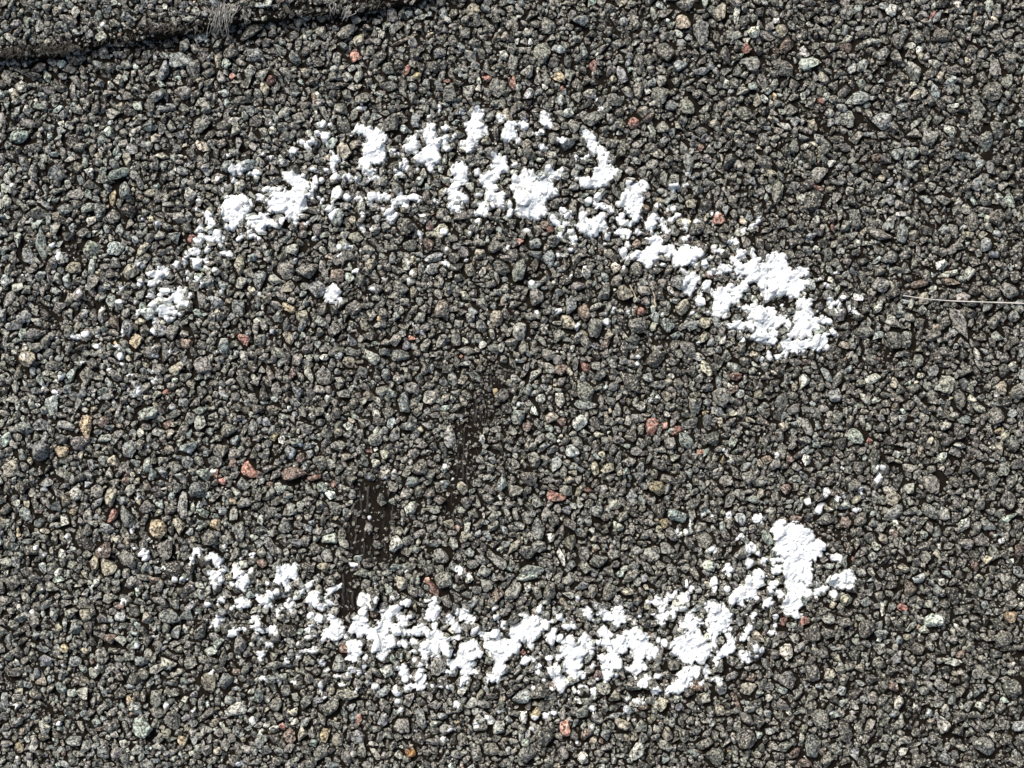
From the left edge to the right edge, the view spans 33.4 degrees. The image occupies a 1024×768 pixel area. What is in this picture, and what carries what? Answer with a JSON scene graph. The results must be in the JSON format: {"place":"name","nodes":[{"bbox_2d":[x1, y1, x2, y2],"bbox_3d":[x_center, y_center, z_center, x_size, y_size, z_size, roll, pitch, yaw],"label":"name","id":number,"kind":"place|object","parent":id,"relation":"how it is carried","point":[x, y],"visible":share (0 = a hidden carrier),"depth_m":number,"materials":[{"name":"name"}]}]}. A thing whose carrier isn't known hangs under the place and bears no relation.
{"place":"outdoors","nodes":[
{"label":"outdoors","id":0,"kind":"place"},
{"bbox_2d":[0,0,1023,767],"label":"roof shingle","id":1,"kind":"object","parent":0,"point":[808,130],"visible":1,"depth_m":0.20,"materials":[{"name":"grey stone"}]},
{"bbox_2d":[138,548,149,560],"bbox_3d":[-0.043,0.020,0.200,0.001,0.001,0.002,0,90,0],"label":"chalk crumb","id":2,"kind":"object","parent":1,"relation":"on","point":[144,554],"visible":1,"depth_m":0.20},
{"bbox_2d":[0,0,426,62],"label":"roof shingle","id":3,"kind":"object","parent":1,"relation":"on","point":[42,29],"visible":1,"depth_m":0.20,"materials":[{"name":"grey stone"}]},
{"bbox_2d":[322,283,342,304],"bbox_3d":[-0.021,-0.011,0.200,0.003,0.002,0.003,0,90,0],"label":"chalk crumb","id":4,"kind":"object","parent":1,"relation":"on","point":[332,293],"visible":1,"depth_m":0.20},
{"bbox_2d":[355,104,366,110],"bbox_3d":[-0.018,-0.032,0.200,0.002,0.001,0.001,0,90,0],"label":"chalk crumb","id":5,"kind":"object","parent":1,"relation":"on","point":[361,107],"visible":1,"depth_m":0.20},
{"bbox_2d":[455,566,462,575],"bbox_3d":[-0.006,0.022,0.201,0.001,0.001,0.001,0,90,0],"label":"chalk crumb","id":6,"kind":"object","parent":1,"relation":"on","point":[459,570],"visible":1,"depth_m":0.20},
{"bbox_2d":[133,105,851,373],"bbox_3d":[-0.002,-0.017,0.200,0.084,0.002,0.032,0,90,0],"label":"chalk arc","id":7,"kind":"object","parent":1,"relation":"on","point":[777,276],"visible":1,"depth_m":0.20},
{"bbox_2d":[161,495,845,720],"bbox_3d":[-0.001,0.026,0.200,0.081,0.002,0.027,0,90,0],"label":"chalk arc","id":8,"kind":"object","parent":1,"relation":"on","point":[797,559],"visible":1,"depth_m":0.20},
{"bbox_2d":[7,3,1011,766],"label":"chalk dust","id":9,"kind":"object","parent":1,"relation":"on","point":[475,725],"visible":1,"depth_m":0.20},
{"bbox_2d":[652,287,656,308],"bbox_3d":[0.017,-0.010,0.200,0.001,0.001,0.003,0,90,0],"label":"root fibre","id":10,"kind":"object","parent":1,"relation":"on","point":[655,306],"visible":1,"depth_m":0.20,"materials":[{"name":"brown plant"}]},
{"bbox_2d":[752,513,763,523],"bbox_3d":[0.029,0.016,0.200,0.002,0.001,0.001,0,90,0],"label":"chalk crumb","id":11,"kind":"object","parent":1,"relation":"on","point":[756,518],"visible":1,"depth_m":0.20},
{"bbox_2d":[814,502,824,514],"bbox_3d":[0.036,0.015,0.200,0.002,0.001,0.002,0,90,0],"label":"chalk crumb","id":12,"kind":"object","parent":1,"relation":"on","point":[818,508],"visible":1,"depth_m":0.20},
{"bbox_2d":[826,568,855,589],"bbox_3d":[0.039,0.023,0.200,0.004,0.002,0.003,0,90,0],"label":"chalk crumb","id":13,"kind":"object","parent":1,"relation":"on","point":[844,579],"visible":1,"depth_m":0.20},
{"bbox_2d":[901,295,1023,303],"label":"hair","id":14,"kind":"object","parent":1,"relation":"on","point":[968,301],"visible":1,"depth_m":0.20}
]}

